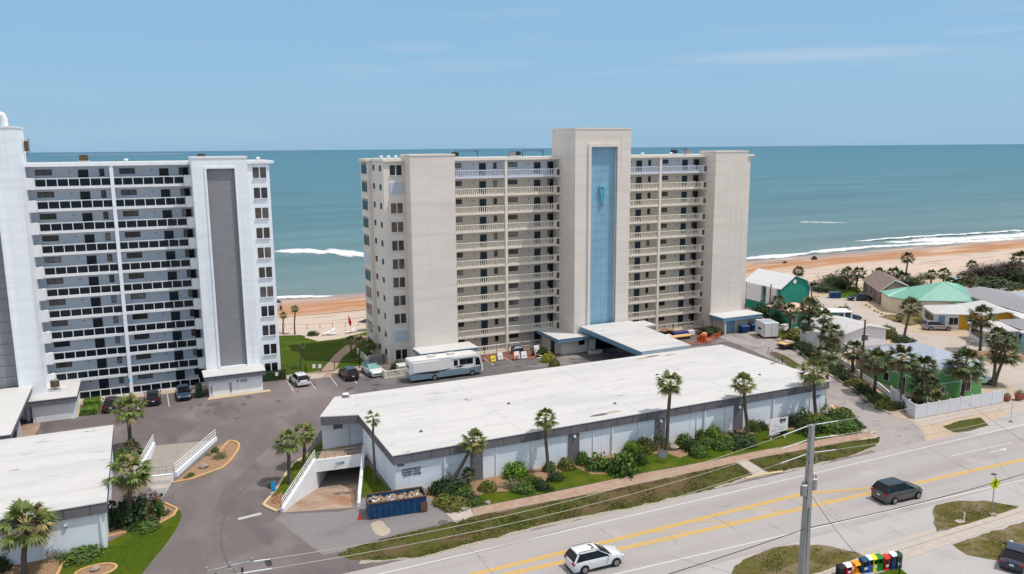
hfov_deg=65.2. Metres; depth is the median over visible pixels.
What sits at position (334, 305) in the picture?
beach
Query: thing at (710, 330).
shrub
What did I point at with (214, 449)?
shrub
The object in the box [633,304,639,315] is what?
door
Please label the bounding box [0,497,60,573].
palm tree
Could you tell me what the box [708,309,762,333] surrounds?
entry shed
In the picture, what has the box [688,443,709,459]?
shrub
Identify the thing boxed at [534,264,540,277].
door
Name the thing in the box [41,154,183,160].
roof railing
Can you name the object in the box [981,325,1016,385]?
palm tree
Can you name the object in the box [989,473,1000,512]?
pedestrian sign
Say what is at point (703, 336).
hose reel
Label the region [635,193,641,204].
door
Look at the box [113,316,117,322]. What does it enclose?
narrow window
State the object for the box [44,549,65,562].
shrub
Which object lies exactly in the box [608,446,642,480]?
shrub
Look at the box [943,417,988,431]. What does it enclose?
corner grass
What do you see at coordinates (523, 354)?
frame sign
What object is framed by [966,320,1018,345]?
sunroom house
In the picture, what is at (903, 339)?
shrub
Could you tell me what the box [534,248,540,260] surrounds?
door
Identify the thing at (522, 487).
shrub
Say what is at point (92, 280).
door
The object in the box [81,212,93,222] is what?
door
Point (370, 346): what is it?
palm tree
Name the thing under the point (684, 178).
door
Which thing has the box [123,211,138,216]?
window
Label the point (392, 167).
window
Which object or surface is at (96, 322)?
door
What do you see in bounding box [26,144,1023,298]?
sea
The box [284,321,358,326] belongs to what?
rope fence
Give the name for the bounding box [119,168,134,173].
window
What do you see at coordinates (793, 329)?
shrub
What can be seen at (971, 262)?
palm tree
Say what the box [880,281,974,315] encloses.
mint roof house
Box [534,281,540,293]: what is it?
door
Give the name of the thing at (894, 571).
grass island
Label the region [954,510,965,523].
utility marker
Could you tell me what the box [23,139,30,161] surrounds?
cell antenna
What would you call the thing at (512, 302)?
window
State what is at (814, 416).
shrub
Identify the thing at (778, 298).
palm tree
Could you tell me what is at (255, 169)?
window
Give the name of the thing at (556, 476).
shrub
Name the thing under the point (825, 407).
shrub
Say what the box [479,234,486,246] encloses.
door
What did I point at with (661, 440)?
shrub
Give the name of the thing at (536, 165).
door
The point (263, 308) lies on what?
window
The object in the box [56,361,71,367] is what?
window
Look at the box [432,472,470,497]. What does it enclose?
shrub
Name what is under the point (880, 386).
curb wall
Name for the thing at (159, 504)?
shrub
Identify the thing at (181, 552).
resurfaced drive
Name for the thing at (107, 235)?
narrow window
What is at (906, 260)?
palm tree
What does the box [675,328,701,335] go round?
red paving
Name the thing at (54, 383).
rooftop air conditioner
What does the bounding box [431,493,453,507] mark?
shrub
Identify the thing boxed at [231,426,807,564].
overhead wire
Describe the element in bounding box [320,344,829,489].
parking garage
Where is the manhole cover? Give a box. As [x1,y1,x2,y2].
[437,520,447,524]
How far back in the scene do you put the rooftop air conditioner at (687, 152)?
146.27 m
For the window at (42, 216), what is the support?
in the apartment building at (119, 278)
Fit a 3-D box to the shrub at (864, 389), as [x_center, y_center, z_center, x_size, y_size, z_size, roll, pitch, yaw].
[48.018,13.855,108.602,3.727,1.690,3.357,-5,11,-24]
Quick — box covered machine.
[510,345,522,353]
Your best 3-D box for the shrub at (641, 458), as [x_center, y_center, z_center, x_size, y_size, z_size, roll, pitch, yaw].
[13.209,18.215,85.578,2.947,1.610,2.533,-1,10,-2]
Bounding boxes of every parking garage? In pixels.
[0,425,113,565]
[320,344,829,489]
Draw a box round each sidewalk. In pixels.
[472,432,875,515]
[817,506,1023,573]
[912,400,1023,426]
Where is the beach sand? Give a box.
[278,252,1023,335]
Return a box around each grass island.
[731,545,863,573]
[770,352,799,368]
[876,568,906,573]
[932,500,1018,531]
[953,522,1023,559]
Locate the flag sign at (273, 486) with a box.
[271,481,275,495]
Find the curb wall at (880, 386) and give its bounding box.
[836,355,889,396]
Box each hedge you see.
[80,404,99,415]
[82,396,101,407]
[195,383,202,397]
[262,369,286,381]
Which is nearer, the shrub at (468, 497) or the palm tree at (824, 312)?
the shrub at (468, 497)
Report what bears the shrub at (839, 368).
on the planting strip at (782, 333)
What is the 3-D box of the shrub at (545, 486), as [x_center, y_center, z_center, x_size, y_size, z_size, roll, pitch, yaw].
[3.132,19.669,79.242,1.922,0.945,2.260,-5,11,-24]
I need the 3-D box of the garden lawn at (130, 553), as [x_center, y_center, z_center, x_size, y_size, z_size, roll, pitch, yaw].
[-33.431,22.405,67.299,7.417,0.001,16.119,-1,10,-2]
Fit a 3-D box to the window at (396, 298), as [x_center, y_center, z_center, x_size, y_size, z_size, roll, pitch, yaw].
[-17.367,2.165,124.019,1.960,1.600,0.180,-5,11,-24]
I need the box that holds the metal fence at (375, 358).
[281,355,383,374]
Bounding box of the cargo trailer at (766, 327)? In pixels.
[755,319,778,336]
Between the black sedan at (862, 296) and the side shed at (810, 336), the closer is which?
the side shed at (810, 336)
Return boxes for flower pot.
[1004,393,1011,401]
[1014,390,1023,400]
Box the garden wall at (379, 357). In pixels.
[357,348,385,363]
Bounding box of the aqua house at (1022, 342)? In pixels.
[1018,331,1023,349]
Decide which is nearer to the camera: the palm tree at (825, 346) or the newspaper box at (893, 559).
the newspaper box at (893, 559)
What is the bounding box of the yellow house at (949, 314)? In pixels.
[923,304,972,328]
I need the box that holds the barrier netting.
[707,331,720,342]
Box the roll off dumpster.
[365,486,427,518]
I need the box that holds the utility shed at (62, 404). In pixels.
[27,379,80,422]
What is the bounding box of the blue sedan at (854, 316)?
[838,313,861,319]
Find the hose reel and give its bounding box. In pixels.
[697,332,706,342]
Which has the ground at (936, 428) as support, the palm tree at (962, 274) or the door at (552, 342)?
the palm tree at (962, 274)
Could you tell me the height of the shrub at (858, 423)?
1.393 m
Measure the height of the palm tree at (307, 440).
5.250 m
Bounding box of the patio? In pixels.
[305,324,366,340]
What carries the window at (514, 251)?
in the apartment building at (576, 230)
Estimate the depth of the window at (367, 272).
130.38 m
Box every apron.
[208,390,269,399]
[276,497,485,554]
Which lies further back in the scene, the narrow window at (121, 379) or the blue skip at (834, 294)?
the blue skip at (834, 294)
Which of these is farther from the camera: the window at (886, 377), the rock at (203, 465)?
the window at (886, 377)
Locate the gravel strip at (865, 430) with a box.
[825,404,876,440]
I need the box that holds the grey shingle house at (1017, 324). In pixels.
[999,319,1023,344]
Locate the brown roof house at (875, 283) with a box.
[862,270,908,304]
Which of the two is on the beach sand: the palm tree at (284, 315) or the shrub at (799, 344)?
the palm tree at (284, 315)
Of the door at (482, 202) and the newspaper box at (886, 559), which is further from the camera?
the door at (482, 202)
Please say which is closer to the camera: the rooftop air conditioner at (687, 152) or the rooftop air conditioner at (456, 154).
the rooftop air conditioner at (456, 154)
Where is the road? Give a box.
[344,426,1023,573]
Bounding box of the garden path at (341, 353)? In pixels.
[318,335,366,377]
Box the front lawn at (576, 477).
[478,430,829,505]
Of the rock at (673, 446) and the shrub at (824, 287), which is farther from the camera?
the shrub at (824, 287)
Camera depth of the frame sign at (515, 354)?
127.41 m
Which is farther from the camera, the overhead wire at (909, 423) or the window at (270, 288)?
the window at (270, 288)
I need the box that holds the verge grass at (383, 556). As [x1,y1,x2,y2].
[339,437,879,559]
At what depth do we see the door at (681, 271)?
147.83 m
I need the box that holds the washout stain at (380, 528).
[371,520,390,535]
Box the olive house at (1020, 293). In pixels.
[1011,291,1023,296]
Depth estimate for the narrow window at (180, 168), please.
110.50 m
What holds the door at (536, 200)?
in the apartment building at (576, 230)
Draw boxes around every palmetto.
[118,438,144,454]
[461,466,476,487]
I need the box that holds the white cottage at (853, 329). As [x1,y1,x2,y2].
[802,315,889,350]
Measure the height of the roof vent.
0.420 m
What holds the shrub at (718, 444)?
on the planting bed at (679, 453)
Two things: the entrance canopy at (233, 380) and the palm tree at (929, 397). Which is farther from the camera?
the entrance canopy at (233, 380)
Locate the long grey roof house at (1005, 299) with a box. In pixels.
[966,286,1023,312]
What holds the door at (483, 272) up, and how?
in the apartment building at (576, 230)
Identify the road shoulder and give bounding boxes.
[680,481,1023,573]
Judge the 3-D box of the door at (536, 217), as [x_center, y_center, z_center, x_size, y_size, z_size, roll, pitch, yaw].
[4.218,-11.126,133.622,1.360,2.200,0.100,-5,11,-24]
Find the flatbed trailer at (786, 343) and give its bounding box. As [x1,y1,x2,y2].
[776,340,794,349]
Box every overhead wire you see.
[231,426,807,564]
[237,440,806,573]
[385,454,805,573]
[669,529,803,573]
[811,474,1022,527]
[812,496,875,573]
[815,414,1023,452]
[816,400,1022,438]
[817,385,1020,424]
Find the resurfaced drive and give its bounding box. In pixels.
[142,416,299,573]
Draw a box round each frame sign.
[489,355,495,361]
[496,352,502,359]
[513,351,519,358]
[520,351,526,358]
[533,345,538,354]
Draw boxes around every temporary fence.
[478,340,537,354]
[653,320,702,330]
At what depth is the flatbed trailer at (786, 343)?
132.72 m
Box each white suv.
[564,542,624,573]
[982,375,991,384]
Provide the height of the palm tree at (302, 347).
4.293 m
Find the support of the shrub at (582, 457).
on the planting bed at (679, 453)
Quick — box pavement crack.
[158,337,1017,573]
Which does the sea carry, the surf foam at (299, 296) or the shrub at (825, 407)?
the surf foam at (299, 296)
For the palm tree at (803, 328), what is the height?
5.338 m
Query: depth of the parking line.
105.18 m
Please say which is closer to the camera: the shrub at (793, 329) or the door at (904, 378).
the door at (904, 378)
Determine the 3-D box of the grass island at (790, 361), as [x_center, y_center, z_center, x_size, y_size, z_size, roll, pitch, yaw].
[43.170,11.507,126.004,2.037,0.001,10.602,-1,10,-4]
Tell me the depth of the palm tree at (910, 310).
139.42 m
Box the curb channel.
[866,529,933,552]
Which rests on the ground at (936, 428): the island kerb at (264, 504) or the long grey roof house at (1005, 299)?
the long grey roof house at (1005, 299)
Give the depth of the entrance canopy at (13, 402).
92.45 m
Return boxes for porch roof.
[820,308,852,318]
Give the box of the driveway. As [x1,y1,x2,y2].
[719,331,925,451]
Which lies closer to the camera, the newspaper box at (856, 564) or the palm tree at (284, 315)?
the newspaper box at (856, 564)
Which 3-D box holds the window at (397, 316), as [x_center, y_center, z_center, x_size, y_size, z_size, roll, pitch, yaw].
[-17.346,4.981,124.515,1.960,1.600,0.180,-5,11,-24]
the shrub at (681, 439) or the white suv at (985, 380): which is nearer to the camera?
the shrub at (681, 439)
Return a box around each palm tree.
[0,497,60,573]
[102,450,158,526]
[108,391,148,448]
[270,429,303,483]
[279,311,287,333]
[289,422,317,467]
[291,305,299,334]
[299,342,305,368]
[344,335,355,355]
[353,335,366,359]
[364,340,376,355]
[364,410,379,482]
[451,427,487,482]
[533,406,558,472]
[655,369,683,450]
[729,371,758,433]
[769,294,786,312]
[780,301,801,330]
[792,265,804,277]
[795,356,830,414]
[796,295,822,330]
[796,315,816,334]
[807,341,842,379]
[814,308,833,345]
[816,322,845,356]
[837,266,855,291]
[838,339,866,372]
[852,266,866,290]
[859,345,896,391]
[871,267,885,272]
[879,342,923,407]
[886,266,901,277]
[893,269,911,283]
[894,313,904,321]
[897,295,924,335]
[899,251,915,271]
[906,355,943,401]
[907,372,948,402]
[924,269,937,282]
[936,267,951,281]
[941,345,988,397]
[945,276,954,281]
[951,279,963,284]
[956,271,969,285]
[963,272,979,287]
[963,304,998,350]
[965,260,978,268]
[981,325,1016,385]
[985,341,1023,386]
[996,331,1022,355]
[1007,250,1023,266]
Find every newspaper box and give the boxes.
[835,563,844,573]
[843,562,852,573]
[852,560,861,573]
[858,556,868,573]
[865,554,873,572]
[870,554,877,571]
[874,553,883,571]
[881,553,890,570]
[888,551,896,569]
[895,551,902,568]
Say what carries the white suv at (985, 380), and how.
on the ground at (936, 428)
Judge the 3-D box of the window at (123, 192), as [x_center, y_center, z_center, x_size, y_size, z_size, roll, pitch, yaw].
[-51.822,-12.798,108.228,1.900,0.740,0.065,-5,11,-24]
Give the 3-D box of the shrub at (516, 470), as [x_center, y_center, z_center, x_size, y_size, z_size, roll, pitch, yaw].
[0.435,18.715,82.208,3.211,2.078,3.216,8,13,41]
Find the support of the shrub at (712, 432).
on the planting bed at (679, 453)
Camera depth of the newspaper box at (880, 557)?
63.50 m
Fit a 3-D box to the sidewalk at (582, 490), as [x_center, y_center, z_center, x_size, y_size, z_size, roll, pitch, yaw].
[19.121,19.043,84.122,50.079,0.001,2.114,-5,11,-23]
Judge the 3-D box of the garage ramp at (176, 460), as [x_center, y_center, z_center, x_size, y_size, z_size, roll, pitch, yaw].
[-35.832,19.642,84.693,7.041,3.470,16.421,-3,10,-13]
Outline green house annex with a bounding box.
[855,343,904,370]
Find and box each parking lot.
[12,330,875,573]
[338,331,741,395]
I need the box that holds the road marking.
[379,424,1023,573]
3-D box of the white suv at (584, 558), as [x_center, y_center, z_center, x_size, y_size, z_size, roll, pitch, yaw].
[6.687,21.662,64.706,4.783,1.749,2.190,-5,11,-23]
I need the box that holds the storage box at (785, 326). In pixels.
[780,323,788,329]
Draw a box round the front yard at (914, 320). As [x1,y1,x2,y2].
[878,314,922,325]
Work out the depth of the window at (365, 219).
128.84 m
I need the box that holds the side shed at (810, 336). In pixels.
[800,327,828,347]
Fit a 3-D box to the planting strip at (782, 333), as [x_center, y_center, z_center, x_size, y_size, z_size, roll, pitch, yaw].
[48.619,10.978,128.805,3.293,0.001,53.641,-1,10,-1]
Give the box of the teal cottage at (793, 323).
[766,302,813,327]
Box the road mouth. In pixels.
[962,409,1023,434]
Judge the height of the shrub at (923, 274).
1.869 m
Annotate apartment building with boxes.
[0,126,280,419]
[358,128,754,364]
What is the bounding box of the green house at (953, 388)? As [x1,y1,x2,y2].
[865,342,988,399]
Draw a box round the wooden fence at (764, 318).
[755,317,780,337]
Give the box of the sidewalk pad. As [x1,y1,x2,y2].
[446,508,472,522]
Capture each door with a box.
[34,403,71,422]
[77,169,89,185]
[79,191,91,207]
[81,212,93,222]
[83,234,95,244]
[86,255,97,265]
[88,276,99,286]
[90,296,101,307]
[92,317,103,328]
[94,337,105,349]
[96,358,107,369]
[98,378,109,390]
[158,168,169,183]
[160,189,171,204]
[162,209,172,219]
[163,230,174,240]
[165,250,175,260]
[167,271,177,281]
[168,291,179,301]
[170,311,180,321]
[172,330,182,341]
[173,350,183,361]
[175,369,185,380]
[211,381,231,396]
[478,163,485,175]
[479,181,486,193]
[479,198,486,211]
[479,216,486,229]
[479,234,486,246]
[480,251,487,264]
[480,268,487,281]
[480,286,487,298]
[480,303,487,315]
[481,320,487,332]
[481,337,488,349]
[533,162,540,174]
[533,179,540,191]
[533,196,540,209]
[533,214,540,226]
[534,231,540,243]
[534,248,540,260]
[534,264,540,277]
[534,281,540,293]
[534,298,540,310]
[534,314,540,326]
[534,331,540,343]
[551,340,554,352]
[633,288,639,300]
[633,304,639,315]
[634,241,640,253]
[634,257,640,269]
[634,273,639,284]
[635,176,641,188]
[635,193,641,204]
[635,209,641,221]
[635,225,640,237]
[636,160,642,172]
[677,299,683,310]
[677,314,683,325]
[678,269,684,280]
[678,284,683,295]
[679,238,685,249]
[679,254,684,265]
[680,207,686,218]
[680,223,685,234]
[681,175,687,187]
[681,191,686,202]
[682,159,687,170]
[726,321,734,332]
[898,375,905,390]
[938,315,945,323]
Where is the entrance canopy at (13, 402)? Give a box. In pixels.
[0,386,31,439]
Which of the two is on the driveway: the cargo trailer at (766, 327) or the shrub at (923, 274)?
the cargo trailer at (766, 327)
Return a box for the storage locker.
[396,362,404,373]
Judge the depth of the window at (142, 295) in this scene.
110.72 m
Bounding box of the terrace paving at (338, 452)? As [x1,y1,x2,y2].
[318,445,361,458]
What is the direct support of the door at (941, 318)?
in the yellow house at (949, 314)
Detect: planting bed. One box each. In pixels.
[0,556,66,573]
[77,565,114,573]
[109,504,174,536]
[176,442,237,480]
[266,492,283,510]
[425,405,857,510]
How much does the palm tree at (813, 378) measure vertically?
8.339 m
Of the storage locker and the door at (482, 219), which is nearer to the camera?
the storage locker
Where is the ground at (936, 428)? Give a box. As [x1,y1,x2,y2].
[80,267,1023,440]
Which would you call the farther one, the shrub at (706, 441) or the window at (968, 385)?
the window at (968, 385)
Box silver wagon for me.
[921,319,952,330]
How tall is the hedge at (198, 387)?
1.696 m
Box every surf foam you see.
[276,248,363,256]
[277,295,328,298]
[746,238,1020,259]
[862,230,1021,240]
[882,232,1023,242]
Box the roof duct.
[0,112,7,125]
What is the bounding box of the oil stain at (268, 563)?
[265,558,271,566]
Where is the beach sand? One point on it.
(954, 265)
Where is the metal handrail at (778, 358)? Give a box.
[768,347,791,367]
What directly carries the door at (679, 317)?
in the apartment building at (576, 230)
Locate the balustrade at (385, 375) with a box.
[379,366,405,378]
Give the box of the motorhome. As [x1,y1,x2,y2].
[405,350,483,380]
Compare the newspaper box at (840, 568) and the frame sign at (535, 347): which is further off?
the frame sign at (535, 347)
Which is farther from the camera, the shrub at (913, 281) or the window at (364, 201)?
the shrub at (913, 281)
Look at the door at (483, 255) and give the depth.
130.55 m
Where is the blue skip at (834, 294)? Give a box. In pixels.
[828,291,840,297]
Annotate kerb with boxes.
[173,440,306,511]
[744,405,834,478]
[793,346,891,414]
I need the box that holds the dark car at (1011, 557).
[998,540,1023,573]
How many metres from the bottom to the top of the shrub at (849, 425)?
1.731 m
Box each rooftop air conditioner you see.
[49,379,61,391]
[78,155,89,161]
[451,152,459,157]
[507,151,516,156]
[515,151,521,156]
[671,150,678,154]
[683,150,691,154]
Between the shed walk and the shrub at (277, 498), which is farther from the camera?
the shed walk
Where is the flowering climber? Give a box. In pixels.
[142,500,152,518]
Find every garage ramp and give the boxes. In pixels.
[133,430,216,477]
[280,446,365,511]
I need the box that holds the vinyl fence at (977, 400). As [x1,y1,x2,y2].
[890,386,1003,418]
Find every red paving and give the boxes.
[480,347,550,362]
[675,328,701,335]
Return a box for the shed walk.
[16,423,40,436]
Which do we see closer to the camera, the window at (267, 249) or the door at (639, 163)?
the window at (267, 249)
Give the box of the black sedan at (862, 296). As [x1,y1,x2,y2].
[847,293,872,300]
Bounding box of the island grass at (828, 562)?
[750,502,1023,573]
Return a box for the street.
[814,296,1023,413]
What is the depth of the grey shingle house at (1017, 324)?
136.09 m
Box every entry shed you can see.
[412,341,477,355]
[536,328,594,354]
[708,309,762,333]
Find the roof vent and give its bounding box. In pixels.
[342,393,349,397]
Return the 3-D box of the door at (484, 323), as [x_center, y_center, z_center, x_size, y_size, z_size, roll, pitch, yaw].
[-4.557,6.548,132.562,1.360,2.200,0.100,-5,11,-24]
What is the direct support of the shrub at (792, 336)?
on the planting strip at (782, 333)
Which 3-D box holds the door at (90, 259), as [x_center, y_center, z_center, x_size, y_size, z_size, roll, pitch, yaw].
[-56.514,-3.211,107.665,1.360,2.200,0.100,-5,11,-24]
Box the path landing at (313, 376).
[310,373,324,378]
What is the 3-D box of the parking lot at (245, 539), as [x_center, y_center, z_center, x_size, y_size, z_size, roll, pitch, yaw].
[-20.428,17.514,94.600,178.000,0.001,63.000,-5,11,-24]
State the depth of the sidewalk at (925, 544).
69.10 m
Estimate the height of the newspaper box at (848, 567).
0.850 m
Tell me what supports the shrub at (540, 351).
on the old parking lot at (364, 381)
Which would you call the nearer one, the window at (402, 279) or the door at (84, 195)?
the door at (84, 195)
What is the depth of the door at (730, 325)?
144.70 m
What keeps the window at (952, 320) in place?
in the yellow house at (949, 314)
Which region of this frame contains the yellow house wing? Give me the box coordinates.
[959,300,1016,321]
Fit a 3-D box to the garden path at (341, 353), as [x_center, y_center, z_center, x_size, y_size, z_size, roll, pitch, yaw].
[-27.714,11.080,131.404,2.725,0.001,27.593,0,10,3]
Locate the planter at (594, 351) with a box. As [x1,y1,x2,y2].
[588,348,601,353]
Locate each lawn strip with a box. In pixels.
[272,441,322,500]
[361,464,389,496]
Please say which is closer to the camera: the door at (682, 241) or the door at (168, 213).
the door at (168, 213)
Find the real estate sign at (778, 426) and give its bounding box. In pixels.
[769,417,787,440]
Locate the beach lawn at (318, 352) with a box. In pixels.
[279,332,386,374]
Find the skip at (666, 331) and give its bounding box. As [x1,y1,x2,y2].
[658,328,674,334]
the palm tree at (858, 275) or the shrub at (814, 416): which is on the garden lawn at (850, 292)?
the palm tree at (858, 275)
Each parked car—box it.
[102,396,120,412]
[143,389,160,405]
[175,384,191,400]
[289,372,309,386]
[338,366,358,380]
[361,359,382,376]
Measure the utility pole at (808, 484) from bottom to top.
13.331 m
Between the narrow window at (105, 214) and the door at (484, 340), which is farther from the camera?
the door at (484, 340)
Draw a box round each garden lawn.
[60,510,180,573]
[833,287,860,297]
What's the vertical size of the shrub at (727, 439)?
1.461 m
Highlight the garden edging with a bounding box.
[56,502,178,573]
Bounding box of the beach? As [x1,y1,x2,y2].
[277,237,1023,321]
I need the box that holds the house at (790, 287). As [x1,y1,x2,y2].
[745,268,810,308]
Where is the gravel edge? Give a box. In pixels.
[359,446,879,563]
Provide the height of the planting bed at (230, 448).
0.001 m
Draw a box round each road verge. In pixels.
[751,438,878,471]
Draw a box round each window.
[35,169,51,175]
[37,192,53,197]
[40,214,56,219]
[42,235,58,241]
[44,257,60,262]
[47,278,63,284]
[49,299,65,305]
[51,320,67,326]
[54,341,69,347]
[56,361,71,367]
[99,169,104,175]
[101,190,106,197]
[103,212,108,218]
[105,233,110,239]
[107,254,112,260]
[109,275,114,281]
[111,295,116,302]
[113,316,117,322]
[115,336,119,342]
[117,356,121,363]
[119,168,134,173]
[119,376,123,383]
[121,189,136,194]
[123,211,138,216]
[125,231,140,237]
[127,252,141,257]
[129,273,143,278]
[130,293,145,298]
[132,313,147,319]
[134,333,148,339]
[136,353,150,359]
[138,373,152,378]
[179,167,182,174]
[180,188,184,195]
[253,167,266,178]
[254,187,267,198]
[255,208,269,218]
[256,227,270,238]
[258,247,270,258]
[259,267,272,278]
[260,286,273,297]
[261,305,274,317]
[262,325,275,336]
[264,343,277,355]
[265,362,277,370]
[361,162,366,174]
[361,180,367,192]
[362,198,367,210]
[363,216,368,228]
[363,233,369,246]
[365,268,370,281]
[365,285,370,298]
[366,302,371,316]
[367,319,372,333]
[390,165,401,175]
[391,203,403,213]
[391,222,402,232]
[392,240,404,251]
[393,259,403,269]
[393,277,404,287]
[394,295,405,306]
[394,313,406,324]
[396,349,406,359]
[455,163,460,167]
[455,181,461,185]
[455,199,461,203]
[456,235,462,239]
[457,288,463,292]
[460,358,465,364]
[466,358,472,363]
[475,357,480,364]
[507,162,516,166]
[508,180,517,184]
[508,197,517,201]
[508,215,517,219]
[508,232,517,236]
[508,249,517,253]
[508,266,517,270]
[508,283,517,287]
[509,300,517,304]
[509,317,517,321]
[509,333,517,337]
[883,372,889,380]
[925,309,933,319]
[948,317,958,324]
[960,381,971,391]
[971,328,983,339]
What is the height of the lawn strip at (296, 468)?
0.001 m
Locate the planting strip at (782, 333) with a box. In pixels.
[780,330,889,399]
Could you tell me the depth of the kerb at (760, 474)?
82.42 m
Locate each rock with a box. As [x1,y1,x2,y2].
[90,565,100,571]
[199,463,208,468]
[669,443,678,449]
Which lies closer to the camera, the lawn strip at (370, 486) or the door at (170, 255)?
the lawn strip at (370, 486)
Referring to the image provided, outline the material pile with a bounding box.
[665,330,694,339]
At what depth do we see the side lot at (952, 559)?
64.53 m
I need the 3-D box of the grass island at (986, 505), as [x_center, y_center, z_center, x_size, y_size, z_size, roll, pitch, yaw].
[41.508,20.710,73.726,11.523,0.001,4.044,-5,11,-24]
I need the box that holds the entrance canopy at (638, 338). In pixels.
[580,320,690,355]
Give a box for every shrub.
[0,553,12,573]
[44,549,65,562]
[55,544,109,567]
[108,490,171,531]
[113,448,130,461]
[126,519,161,535]
[155,496,164,517]
[210,446,219,452]
[211,450,226,459]
[271,492,284,503]
[307,330,319,336]
[387,360,404,371]
[425,478,448,495]
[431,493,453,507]
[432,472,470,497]
[439,496,473,513]
[457,482,475,498]
[459,493,484,507]
[469,496,482,507]
[477,480,497,492]
[497,476,521,491]
[500,460,528,481]
[510,481,536,495]
[524,473,537,485]
[530,347,548,357]
[530,477,543,490]
[533,480,554,493]
[539,351,555,363]
[541,461,555,472]
[546,469,565,482]
[548,357,559,366]
[557,456,575,471]
[574,450,588,466]
[581,451,607,473]
[602,457,619,473]
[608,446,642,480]
[620,439,642,455]
[632,448,648,465]
[636,435,655,455]
[652,430,670,450]
[674,432,693,449]
[680,438,703,454]
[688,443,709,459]
[694,429,706,439]
[695,324,722,337]
[697,436,714,449]
[705,421,722,439]
[709,439,727,451]
[715,434,740,450]
[720,428,758,452]
[744,418,761,432]
[752,300,768,318]
[757,419,769,430]
[766,310,786,326]
[780,331,799,342]
[782,414,799,427]
[784,327,799,332]
[791,339,813,350]
[793,419,824,436]
[794,406,811,421]
[796,346,822,357]
[801,412,824,422]
[807,296,823,307]
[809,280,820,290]
[810,281,842,293]
[811,415,844,435]
[815,270,861,290]
[816,353,845,370]
[819,404,830,414]
[819,410,844,420]
[820,269,862,289]
[821,364,850,374]
[826,406,858,420]
[833,370,858,382]
[835,417,863,434]
[842,377,869,387]
[845,419,866,428]
[851,382,878,396]
[858,393,889,404]
[873,398,898,411]
[883,323,898,339]
[891,334,917,342]
[891,394,926,411]
[902,273,926,286]
[915,271,935,279]
[931,395,948,401]
[957,274,1023,290]
[959,261,1019,282]
[983,259,1023,282]
[1001,259,1023,284]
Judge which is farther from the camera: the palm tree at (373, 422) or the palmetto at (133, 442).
the palmetto at (133, 442)
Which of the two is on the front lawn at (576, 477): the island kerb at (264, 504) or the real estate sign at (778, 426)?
the real estate sign at (778, 426)
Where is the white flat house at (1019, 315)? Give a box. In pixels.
[1008,309,1023,318]
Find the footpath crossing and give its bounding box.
[736,460,766,476]
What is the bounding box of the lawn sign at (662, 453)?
[657,449,667,463]
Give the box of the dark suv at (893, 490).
[871,477,923,504]
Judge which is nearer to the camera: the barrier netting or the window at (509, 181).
the window at (509, 181)
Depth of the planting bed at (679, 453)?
83.29 m
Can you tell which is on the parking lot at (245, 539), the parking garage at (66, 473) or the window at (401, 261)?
the parking garage at (66, 473)
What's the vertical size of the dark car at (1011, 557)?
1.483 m
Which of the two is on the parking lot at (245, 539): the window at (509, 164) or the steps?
the steps
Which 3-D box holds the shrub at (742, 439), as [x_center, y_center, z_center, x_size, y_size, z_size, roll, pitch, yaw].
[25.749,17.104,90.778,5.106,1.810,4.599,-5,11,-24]
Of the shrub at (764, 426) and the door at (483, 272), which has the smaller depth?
the shrub at (764, 426)
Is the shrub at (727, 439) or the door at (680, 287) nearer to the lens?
the shrub at (727, 439)
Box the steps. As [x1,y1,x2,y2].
[145,475,173,496]
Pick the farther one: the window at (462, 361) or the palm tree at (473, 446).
the window at (462, 361)
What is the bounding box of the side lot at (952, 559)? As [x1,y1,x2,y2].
[865,518,1023,573]
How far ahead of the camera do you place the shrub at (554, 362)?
123.30 m
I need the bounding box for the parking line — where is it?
[137,357,509,519]
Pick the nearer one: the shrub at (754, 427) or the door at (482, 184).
the shrub at (754, 427)
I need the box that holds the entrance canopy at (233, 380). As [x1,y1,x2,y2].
[202,364,265,396]
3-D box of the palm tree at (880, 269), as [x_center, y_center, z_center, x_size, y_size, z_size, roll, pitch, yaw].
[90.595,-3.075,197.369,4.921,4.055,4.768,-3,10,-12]
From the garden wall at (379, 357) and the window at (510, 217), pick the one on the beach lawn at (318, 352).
the garden wall at (379, 357)
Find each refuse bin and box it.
[738,323,749,332]
[748,322,754,330]
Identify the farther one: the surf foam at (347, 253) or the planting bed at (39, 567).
the surf foam at (347, 253)
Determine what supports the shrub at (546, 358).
on the old parking lot at (364, 381)
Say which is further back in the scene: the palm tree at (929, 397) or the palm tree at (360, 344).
the palm tree at (360, 344)
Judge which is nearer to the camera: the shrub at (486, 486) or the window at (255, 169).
the shrub at (486, 486)
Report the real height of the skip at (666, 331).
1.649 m
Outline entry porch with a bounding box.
[958,315,977,329]
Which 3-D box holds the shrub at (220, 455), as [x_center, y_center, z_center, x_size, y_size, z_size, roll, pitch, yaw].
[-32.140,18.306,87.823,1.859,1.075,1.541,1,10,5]
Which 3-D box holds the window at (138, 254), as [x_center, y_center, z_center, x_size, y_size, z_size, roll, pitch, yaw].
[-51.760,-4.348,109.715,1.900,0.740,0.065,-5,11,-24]
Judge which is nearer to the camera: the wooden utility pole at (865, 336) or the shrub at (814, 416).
the shrub at (814, 416)
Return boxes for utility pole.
[205,557,253,573]
[768,284,771,318]
[797,423,817,573]
[860,320,869,379]
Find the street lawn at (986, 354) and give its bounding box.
[974,350,1023,363]
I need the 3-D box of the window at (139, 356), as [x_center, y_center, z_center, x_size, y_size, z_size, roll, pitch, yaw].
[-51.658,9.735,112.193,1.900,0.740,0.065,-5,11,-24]

